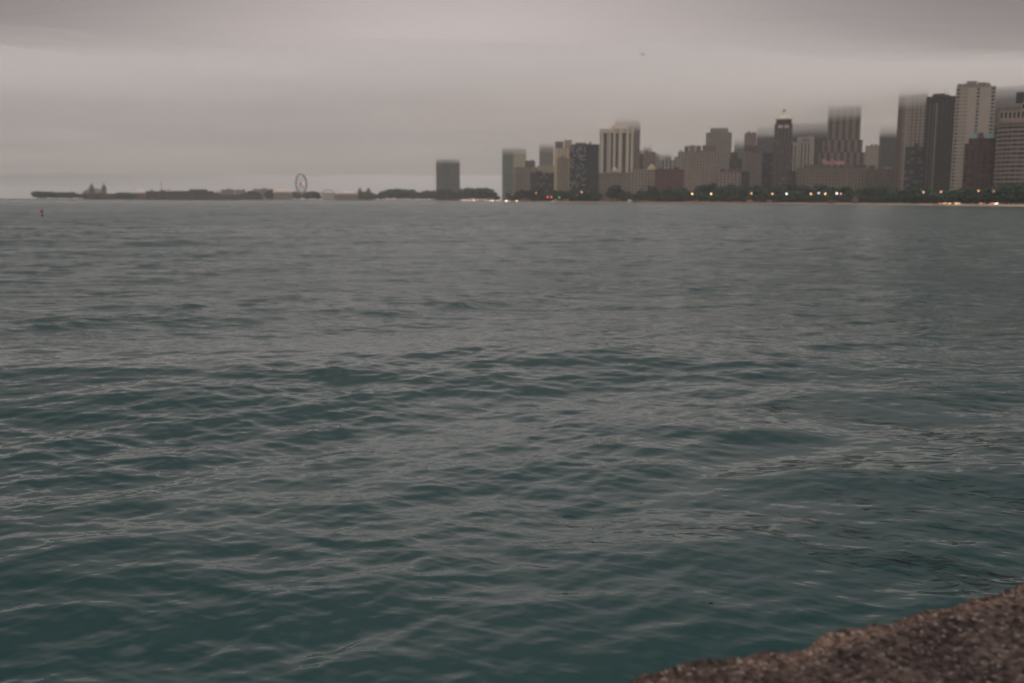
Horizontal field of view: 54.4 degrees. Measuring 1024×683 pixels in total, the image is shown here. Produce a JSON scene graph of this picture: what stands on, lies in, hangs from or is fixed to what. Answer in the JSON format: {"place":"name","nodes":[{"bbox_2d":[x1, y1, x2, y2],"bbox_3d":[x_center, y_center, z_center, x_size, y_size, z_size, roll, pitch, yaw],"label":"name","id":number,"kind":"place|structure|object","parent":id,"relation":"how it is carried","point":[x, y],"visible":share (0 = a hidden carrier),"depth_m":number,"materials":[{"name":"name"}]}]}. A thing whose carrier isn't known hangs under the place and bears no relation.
{"place":"outdoors","nodes":[
{"label":"outdoors","id":0,"kind":"place"},
{"bbox_2d":[25,199,162,199],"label":"quay","id":1,"kind":"structure","parent":0,"point":[93,199],"depth_m":2640.73,"materials":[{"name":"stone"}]},
{"bbox_2d":[82,188,105,198],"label":"ballroom","id":2,"kind":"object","parent":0,"point":[97,191],"visible":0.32,"depth_m":2795.46,"materials":[{"name":"grey"}]},
{"bbox_2d":[221,189,234,194],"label":"exhibition hall","id":3,"kind":"structure","parent":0,"point":[228,192],"depth_m":2942.03,"materials":[{"name":"grey concrete"}]},
{"bbox_2d":[253,188,272,199],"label":"exhibition hall","id":4,"kind":"structure","parent":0,"point":[262,191],"depth_m":2982.31,"materials":[{"name":"grey concrete"}]},
{"bbox_2d":[321,190,334,199],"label":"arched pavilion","id":5,"kind":"structure","parent":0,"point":[327,196],"depth_m":2910.32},
{"bbox_2d":[436,141,459,199],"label":"apartment tower","id":6,"kind":"structure","parent":0,"point":[447,164],"depth_m":3563.05,"materials":[{"name":"grey glass"}]},
{"bbox_2d":[502,138,512,200],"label":"glass tower","id":7,"kind":"structure","parent":0,"point":[507,165],"depth_m":2845.67,"materials":[{"name":"grey glass"}]},
{"bbox_2d":[0,199,1023,682],"bbox_3d":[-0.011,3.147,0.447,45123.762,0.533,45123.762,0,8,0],"label":"water","id":8,"kind":"structure","parent":0,"point":[308,441],"depth_m":14.24,"materials":[{"name":"teal liquid"}]},
{"bbox_2d":[631,583,1023,682],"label":"stone ledge","id":9,"kind":"object","parent":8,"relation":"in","point":[978,640],"visible":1,"depth_m":3.24,"materials":[{"name":"stone"}]},
{"bbox_2d":[0,0,1023,199],"label":"sky","id":10,"kind":"structure","parent":0,"point":[130,96],"materials":[{"name":"grey"}]},
{"bbox_2d":[513,140,525,200],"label":"office tower","id":11,"kind":"structure","parent":0,"point":[519,153],"depth_m":2789.74,"materials":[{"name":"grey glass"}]},
{"bbox_2d":[514,166,537,200],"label":"apartment block","id":12,"kind":"structure","parent":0,"point":[521,177],"depth_m":2198.16,"materials":[{"name":"beige concrete"}]},
{"bbox_2d":[525,159,534,166],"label":"office tower","id":13,"kind":"structure","parent":0,"point":[531,163],"depth_m":2453.03,"materials":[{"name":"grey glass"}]},
{"bbox_2d":[530,171,553,200],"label":"office block","id":14,"kind":"structure","parent":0,"point":[540,179],"depth_m":1916.76,"materials":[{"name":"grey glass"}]},
{"bbox_2d":[538,164,553,172],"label":"apartment block","id":15,"kind":"structure","parent":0,"point":[544,168],"depth_m":2104.18,"materials":[{"name":"beige concrete"}]},
{"bbox_2d":[539,139,553,164],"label":"office tower","id":16,"kind":"structure","parent":0,"point":[546,151],"depth_m":2590.42,"materials":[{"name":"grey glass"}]},
{"bbox_2d":[557,156,568,200],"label":"apartment tower","id":17,"kind":"structure","parent":0,"point":[562,171],"depth_m":1765.73,"materials":[{"name":"beige concrete"}]},
{"bbox_2d":[554,140,571,200],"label":"apartment tower","id":18,"kind":"structure","parent":0,"point":[559,150],"depth_m":1855.15,"materials":[{"name":"grey concrete"}]},
{"bbox_2d":[569,142,586,200],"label":"glass tower","id":19,"kind":"structure","parent":0,"point":[577,167],"depth_m":1661.19,"materials":[{"name":"grey glass"}]},
{"bbox_2d":[585,139,598,200],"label":"glass tower","id":20,"kind":"structure","parent":0,"point":[592,169],"depth_m":1623.09,"materials":[{"name":"grey glass"}]},
{"bbox_2d":[599,125,633,201],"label":"pier tower","id":21,"kind":"structure","parent":0,"point":[616,151],"depth_m":1770.69,"materials":[{"name":"beige concrete"}]},
{"bbox_2d":[614,108,639,172],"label":"office tower","id":22,"kind":"structure","parent":0,"point":[628,117],"depth_m":1817.04,"materials":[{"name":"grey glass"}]},
{"bbox_2d":[639,153,642,168],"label":"office block","id":23,"kind":"structure","parent":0,"point":[641,162],"depth_m":1946.50,"materials":[{"name":"grey glass"}]},
{"bbox_2d":[631,164,655,201],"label":"apartment block","id":24,"kind":"structure","parent":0,"point":[643,179],"depth_m":1561.21,"materials":[{"name":"beige concrete"}]},
{"bbox_2d":[643,143,651,160],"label":"office tower","id":25,"kind":"structure","parent":0,"point":[647,146],"depth_m":2621.29,"materials":[{"name":"grey glass"}]},
{"bbox_2d":[643,150,655,168],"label":"apartment block","id":26,"kind":"structure","parent":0,"point":[649,158],"depth_m":2184.87,"materials":[{"name":"grey concrete"}]},
{"bbox_2d":[655,153,658,168],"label":"office tower","id":27,"kind":"structure","parent":0,"point":[657,162],"depth_m":2723.51,"materials":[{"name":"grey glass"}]},
{"bbox_2d":[299,200,1023,205],"bbox_3d":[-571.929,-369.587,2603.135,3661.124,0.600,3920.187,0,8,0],"label":"ground","id":28,"kind":"structure","parent":0,"point":[622,201],"depth_m":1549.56,"materials":[{"name":"beige sand"}]},
{"bbox_2d":[31,191,46,198],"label":"tree","id":29,"kind":"object","parent":28,"relation":"on","point":[41,194],"visible":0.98,"depth_m":2612.08,"materials":[{"name":"green plant"}]},
{"bbox_2d":[44,191,55,198],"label":"tree","id":30,"kind":"object","parent":28,"relation":"on","point":[49,193],"visible":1,"depth_m":2621.36,"materials":[{"name":"green plant"}]},
{"bbox_2d":[90,192,143,198],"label":"exhibition hall","id":31,"kind":"structure","parent":28,"relation":"on","point":[106,196],"depth_m":2735.24,"materials":[{"name":"grey glass"}]},
{"bbox_2d":[146,190,176,198],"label":"terminal","id":32,"kind":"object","parent":28,"relation":"on","point":[151,194],"visible":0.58,"depth_m":2744.13,"materials":[{"name":"grey glass"}]},
{"bbox_2d":[177,189,213,194],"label":"terminal","id":33,"kind":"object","parent":28,"relation":"on","point":[198,191],"visible":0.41,"depth_m":2797.87,"materials":[{"name":"grey concrete"}]},
{"bbox_2d":[163,193,240,199],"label":"warehouse","id":34,"kind":"structure","parent":28,"relation":"on","point":[215,196],"depth_m":2733.64,"materials":[{"name":"grey concrete"}]},
{"bbox_2d":[240,194,261,199],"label":"warehouse","id":35,"kind":"structure","parent":28,"relation":"on","point":[249,197],"depth_m":2904.65,"materials":[{"name":"grey concrete"}]},
{"bbox_2d":[263,191,272,199],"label":"tree","id":36,"kind":"object","parent":28,"relation":"on","point":[268,194],"visible":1,"depth_m":2944.12,"materials":[{"name":"green plant"}]},
{"bbox_2d":[273,188,292,199],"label":"pavilion","id":37,"kind":"structure","parent":28,"relation":"on","point":[282,194],"depth_m":2949.48,"materials":[{"name":"grey"}]},
{"bbox_2d":[295,174,306,199],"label":"ferris wheel","id":38,"kind":"object","parent":28,"relation":"on","point":[299,192],"visible":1,"depth_m":2937.65,"materials":[{"name":"metal"}]},
{"bbox_2d":[306,191,315,199],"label":"tree","id":39,"kind":"object","parent":28,"relation":"on","point":[310,194],"visible":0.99,"depth_m":2973.32,"materials":[{"name":"green plant"}]},
{"bbox_2d":[334,191,357,199],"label":"pavilion","id":40,"kind":"structure","parent":28,"relation":"on","point":[345,195],"depth_m":2984.94,"materials":[{"name":"grey"}]},
{"bbox_2d":[383,189,394,199],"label":"tree","id":41,"kind":"object","parent":28,"relation":"on","point":[389,193],"visible":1,"depth_m":2991.38,"materials":[{"name":"green plant"}]},
{"bbox_2d":[398,189,408,199],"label":"tree","id":42,"kind":"object","parent":28,"relation":"on","point":[402,191],"visible":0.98,"depth_m":2986.07,"materials":[{"name":"green plant"}]},
{"bbox_2d":[406,189,415,199],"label":"tree","id":43,"kind":"object","parent":28,"relation":"on","point":[410,192],"visible":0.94,"depth_m":2982.35,"materials":[{"name":"green plant"}]},
{"bbox_2d":[431,190,440,198],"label":"tree","id":44,"kind":"object","parent":28,"relation":"on","point":[436,194],"visible":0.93,"depth_m":2902.14,"materials":[{"name":"green plant"}]},
{"bbox_2d":[477,188,488,198],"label":"tree","id":45,"kind":"object","parent":28,"relation":"on","point":[480,193],"visible":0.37,"depth_m":2472.63,"materials":[{"name":"green plant"}]},
{"bbox_2d":[483,189,493,199],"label":"tree","id":46,"kind":"object","parent":28,"relation":"on","point":[486,192],"visible":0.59,"depth_m":2443.79,"materials":[{"name":"green plant"}]},
{"bbox_2d":[530,188,543,200],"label":"tree","id":47,"kind":"object","parent":28,"relation":"on","point":[537,193],"visible":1,"depth_m":1658.98,"materials":[{"name":"green plant"}]},
{"bbox_2d":[565,190,575,199],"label":"tree","id":48,"kind":"object","parent":28,"relation":"on","point":[571,192],"visible":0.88,"depth_m":1570.21,"materials":[{"name":"green plant"}]},
{"bbox_2d":[606,184,620,201],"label":"tree","id":49,"kind":"object","parent":28,"relation":"on","point":[617,187],"visible":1,"depth_m":1479.50,"materials":[{"name":"green plant"}]},
{"bbox_2d":[631,194,643,201],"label":"tree","id":50,"kind":"object","parent":28,"relation":"on","point":[637,196],"visible":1,"depth_m":1448.75,"materials":[{"name":"green plant"}]},
{"bbox_2d":[646,186,654,201],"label":"tree","id":51,"kind":"object","parent":28,"relation":"on","point":[649,191],"visible":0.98,"depth_m":1444.78,"materials":[{"name":"green plant"}]},
{"bbox_2d":[670,188,685,201],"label":"tree","id":52,"kind":"object","parent":28,"relation":"on","point":[678,191],"visible":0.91,"depth_m":1416.47,"materials":[{"name":"green plant"}]},
{"bbox_2d":[697,184,709,194],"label":"tree","id":53,"kind":"object","parent":28,"relation":"on","point":[703,191],"visible":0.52,"depth_m":1422.82,"materials":[{"name":"green plant"}]},
{"bbox_2d":[706,183,716,201],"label":"tree","id":54,"kind":"object","parent":28,"relation":"on","point":[711,186],"visible":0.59,"depth_m":1407.79,"materials":[{"name":"green plant"}]},
{"bbox_2d":[720,184,735,201],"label":"tree","id":55,"kind":"object","parent":28,"relation":"on","point":[729,188],"visible":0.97,"depth_m":1384.17,"materials":[{"name":"green plant"}]},
{"bbox_2d":[731,185,750,194],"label":"tree","id":56,"kind":"object","parent":28,"relation":"on","point":[735,191],"visible":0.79,"depth_m":1374.32,"materials":[{"name":"green plant"}]},
{"bbox_2d":[751,187,769,199],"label":"tree","id":57,"kind":"object","parent":28,"relation":"on","point":[756,192],"visible":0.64,"depth_m":1330.86,"materials":[{"name":"green plant"}]},
{"bbox_2d":[764,193,776,202],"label":"tree","id":58,"kind":"object","parent":28,"relation":"on","point":[769,196],"visible":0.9,"depth_m":1296.41,"materials":[{"name":"green plant"}]},
{"bbox_2d":[775,186,788,201],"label":"tree","id":59,"kind":"object","parent":28,"relation":"on","point":[783,189],"visible":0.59,"depth_m":1291.64,"materials":[{"name":"green plant"}]},
{"bbox_2d":[782,190,792,201],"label":"tree","id":60,"kind":"object","parent":28,"relation":"on","point":[789,192],"visible":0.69,"depth_m":1265.67,"materials":[{"name":"green plant"}]},
{"bbox_2d":[787,171,795,201],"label":"brick block","id":61,"kind":"structure","parent":28,"relation":"on","point":[792,176],"depth_m":1375.20,"materials":[{"name":"grey brick"}]},
{"bbox_2d":[791,184,808,201],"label":"tree","id":62,"kind":"object","parent":28,"relation":"on","point":[796,187],"visible":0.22,"depth_m":1278.78,"materials":[{"name":"green plant"}]},
{"bbox_2d":[822,187,837,196],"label":"tree","id":63,"kind":"object","parent":28,"relation":"on","point":[827,191],"visible":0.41,"depth_m":1173.00,"materials":[{"name":"green plant"}]},
{"bbox_2d":[837,194,846,202],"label":"tree","id":64,"kind":"object","parent":28,"relation":"on","point":[841,196],"visible":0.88,"depth_m":1143.83,"materials":[{"name":"green plant"}]},
{"bbox_2d":[838,186,853,202],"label":"tree","id":65,"kind":"object","parent":28,"relation":"on","point":[843,189],"visible":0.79,"depth_m":1149.00,"materials":[{"name":"green plant"}]},
{"bbox_2d":[885,189,897,202],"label":"tree","id":66,"kind":"object","parent":28,"relation":"on","point":[888,195],"visible":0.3,"depth_m":1033.00,"materials":[{"name":"green plant"}]},
{"bbox_2d":[902,142,923,202],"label":"apartment block","id":67,"kind":"structure","parent":28,"relation":"on","point":[913,164],"depth_m":1093.44,"materials":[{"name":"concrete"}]},
{"bbox_2d":[907,193,921,203],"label":"tree","id":68,"kind":"object","parent":28,"relation":"on","point":[913,198],"visible":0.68,"depth_m":939.97,"materials":[{"name":"green plant"}]},
{"bbox_2d":[913,189,927,202],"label":"tree","id":69,"kind":"object","parent":28,"relation":"on","point":[921,191],"visible":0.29,"depth_m":958.20,"materials":[{"name":"green plant"}]},
{"bbox_2d":[936,194,949,201],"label":"tree","id":70,"kind":"object","parent":28,"relation":"on","point":[942,198],"visible":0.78,"depth_m":859.97,"materials":[{"name":"green plant"}]},
{"bbox_2d":[948,194,960,203],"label":"tree","id":71,"kind":"object","parent":28,"relation":"on","point":[950,198],"visible":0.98,"depth_m":848.96,"materials":[{"name":"green plant"}]},
{"bbox_2d":[965,186,975,196],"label":"tree","id":72,"kind":"object","parent":28,"relation":"on","point":[970,192],"visible":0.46,"depth_m":842.83,"materials":[{"name":"green plant"}]},
{"bbox_2d":[978,193,990,203],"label":"tree","id":73,"kind":"object","parent":28,"relation":"on","point":[983,198],"visible":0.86,"depth_m":806.75,"materials":[{"name":"green plant"}]},
{"bbox_2d":[982,185,998,202],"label":"tree","id":74,"kind":"object","parent":28,"relation":"on","point":[988,190],"visible":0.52,"depth_m":804.67,"materials":[{"name":"green plant"}]},
{"bbox_2d":[990,120,997,202],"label":"apartment block","id":75,"kind":"structure","parent":28,"relation":"on","point":[993,166],"depth_m":894.84,"materials":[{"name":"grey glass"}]},
{"bbox_2d":[992,182,1021,203],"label":"tree","id":76,"kind":"object","parent":28,"relation":"on","point":[1003,193],"visible":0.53,"depth_m":785.55,"materials":[{"name":"green plant"}]},
{"bbox_2d":[997,183,1016,203],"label":"tree","id":77,"kind":"object","parent":28,"relation":"on","point":[1010,186],"visible":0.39,"depth_m":786.94,"materials":[{"name":"green plant"}]},
{"bbox_2d":[658,142,671,168],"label":"office tower","id":78,"kind":"structure","parent":0,"point":[665,151],"depth_m":2901.53,"materials":[{"name":"grey glass"}]},
{"bbox_2d":[661,158,673,168],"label":"apartment block","id":79,"kind":"structure","parent":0,"point":[667,163],"depth_m":1723.55,"materials":[{"name":"grey concrete"}]},
{"bbox_2d":[654,163,683,201],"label":"brick block","id":80,"kind":"structure","parent":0,"point":[670,178],"depth_m":1504.25,"materials":[{"name":"brown brick"}]},
{"bbox_2d":[674,148,684,168],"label":"apartment block","id":81,"kind":"structure","parent":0,"point":[679,160],"depth_m":1681.25,"materials":[{"name":"grey concrete"}]},
{"bbox_2d":[684,145,719,201],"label":"grand hotel","id":82,"kind":"structure","parent":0,"point":[701,167],"depth_m":1491.42,"materials":[{"name":"beige concrete"}]},
{"bbox_2d":[706,128,731,171],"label":"office tower","id":83,"kind":"structure","parent":0,"point":[720,139],"depth_m":1751.60,"materials":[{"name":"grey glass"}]},
{"bbox_2d":[718,166,740,201],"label":"hotel wing","id":84,"kind":"structure","parent":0,"point":[729,176],"depth_m":1464.22,"materials":[{"name":"grey concrete"}]},
{"bbox_2d":[729,152,741,201],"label":"office block","id":85,"kind":"structure","parent":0,"point":[735,160],"depth_m":1627.33,"materials":[{"name":"grey glass"}]},
{"bbox_2d":[734,137,743,170],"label":"glass tower","id":86,"kind":"structure","parent":0,"point":[739,145],"depth_m":2292.05,"materials":[{"name":"grey glass"}]},
{"bbox_2d":[741,171,748,201],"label":"brick block","id":87,"kind":"structure","parent":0,"point":[744,178],"depth_m":1419.51,"materials":[{"name":"grey brick"}]},
{"bbox_2d":[744,131,756,157],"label":"apartment tower","id":88,"kind":"structure","parent":0,"point":[749,142],"depth_m":1762.20,"materials":[{"name":"grey concrete"}]},
{"bbox_2d":[744,150,762,201],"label":"apartment block","id":89,"kind":"structure","parent":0,"point":[753,162],"depth_m":1543.10,"materials":[{"name":"grey concrete"}]},
{"bbox_2d":[757,115,775,152],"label":"glass tower","id":90,"kind":"structure","parent":0,"point":[765,131],"depth_m":1938.12,"materials":[{"name":"grey glass"}]},
{"bbox_2d":[761,152,772,201],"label":"apartment block","id":91,"kind":"structure","parent":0,"point":[766,180],"depth_m":1561.87,"materials":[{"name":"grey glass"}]},
{"bbox_2d":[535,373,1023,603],"bbox_3d":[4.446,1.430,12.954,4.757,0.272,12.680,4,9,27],"label":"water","id":92,"kind":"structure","parent":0,"point":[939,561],"depth_m":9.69,"materials":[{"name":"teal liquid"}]},
{"bbox_2d":[771,109,792,201],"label":"setback tower","id":93,"kind":"structure","parent":0,"point":[782,162],"depth_m":1405.30,"materials":[{"name":"grey concrete"}]},
{"bbox_2d":[792,142,796,170],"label":"hotel wing","id":94,"kind":"structure","parent":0,"point":[794,155],"depth_m":1662.10,"materials":[{"name":"grey concrete"}]},
{"bbox_2d":[796,135,813,167],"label":"striped hotel","id":95,"kind":"structure","parent":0,"point":[805,151],"depth_m":1673.79,"materials":[{"name":"grey concrete"}]},
{"bbox_2d":[792,108,827,165],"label":"office tower","id":96,"kind":"structure","parent":0,"point":[813,122],"depth_m":1816.37,"materials":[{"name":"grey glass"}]},
{"bbox_2d":[795,164,867,202],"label":"grand hotel","id":97,"kind":"structure","parent":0,"point":[852,177],"depth_m":1341.16,"materials":[{"name":"brown brick"}]},
{"bbox_2d":[821,159,843,166],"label":"rooftop sign","id":98,"kind":"object","parent":97,"relation":"on","point":[839,162],"visible":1,"depth_m":1338.74,"materials":[{"name":"metal"}]},
{"bbox_2d":[818,89,864,166],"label":"setback tower","id":99,"kind":"structure","parent":0,"point":[843,142],"depth_m":1495.60,"materials":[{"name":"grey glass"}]},
{"bbox_2d":[865,144,878,168],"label":"office tower","id":100,"kind":"structure","parent":0,"point":[871,154],"depth_m":2121.94,"materials":[{"name":"grey concrete"}]},
{"bbox_2d":[867,166,878,202],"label":"apartment block","id":101,"kind":"structure","parent":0,"point":[872,176],"depth_m":1314.50,"materials":[{"name":"grey concrete"}]},
{"bbox_2d":[877,168,894,202],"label":"town house","id":102,"kind":"structure","parent":0,"point":[886,177],"depth_m":1224.33,"materials":[{"name":"grey concrete"}]},
{"bbox_2d":[878,118,897,171],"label":"office tower","id":103,"kind":"structure","parent":0,"point":[887,142],"depth_m":1921.63,"materials":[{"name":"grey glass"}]},
{"bbox_2d":[893,79,928,202],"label":"apartment tower","id":104,"kind":"structure","parent":0,"point":[913,95],"depth_m":1311.90,"materials":[{"name":"grey glass"}]},
{"bbox_2d":[921,91,955,202],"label":"apartment tower","id":105,"kind":"structure","parent":0,"point":[938,140],"depth_m":1068.28,"materials":[{"name":"black glass"}]},
{"bbox_2d":[950,78,995,202],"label":"apartment tower","id":106,"kind":"structure","parent":0,"point":[974,107],"depth_m":972.31,"materials":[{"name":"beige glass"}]},
{"bbox_2d":[962,132,993,203],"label":"brick block","id":107,"kind":"structure","parent":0,"point":[978,159],"depth_m":905.83,"materials":[{"name":"brown brick"}]},
{"bbox_2d":[993,92,1023,203],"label":"curved tower","id":108,"kind":"structure","parent":0,"point":[1009,160],"depth_m":829.67,"materials":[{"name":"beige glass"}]},
{"bbox_2d":[993,85,1023,137],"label":"apartment tower","id":109,"kind":"structure","parent":0,"point":[1005,99],"depth_m":1257.15,"materials":[{"name":"grey glass"}]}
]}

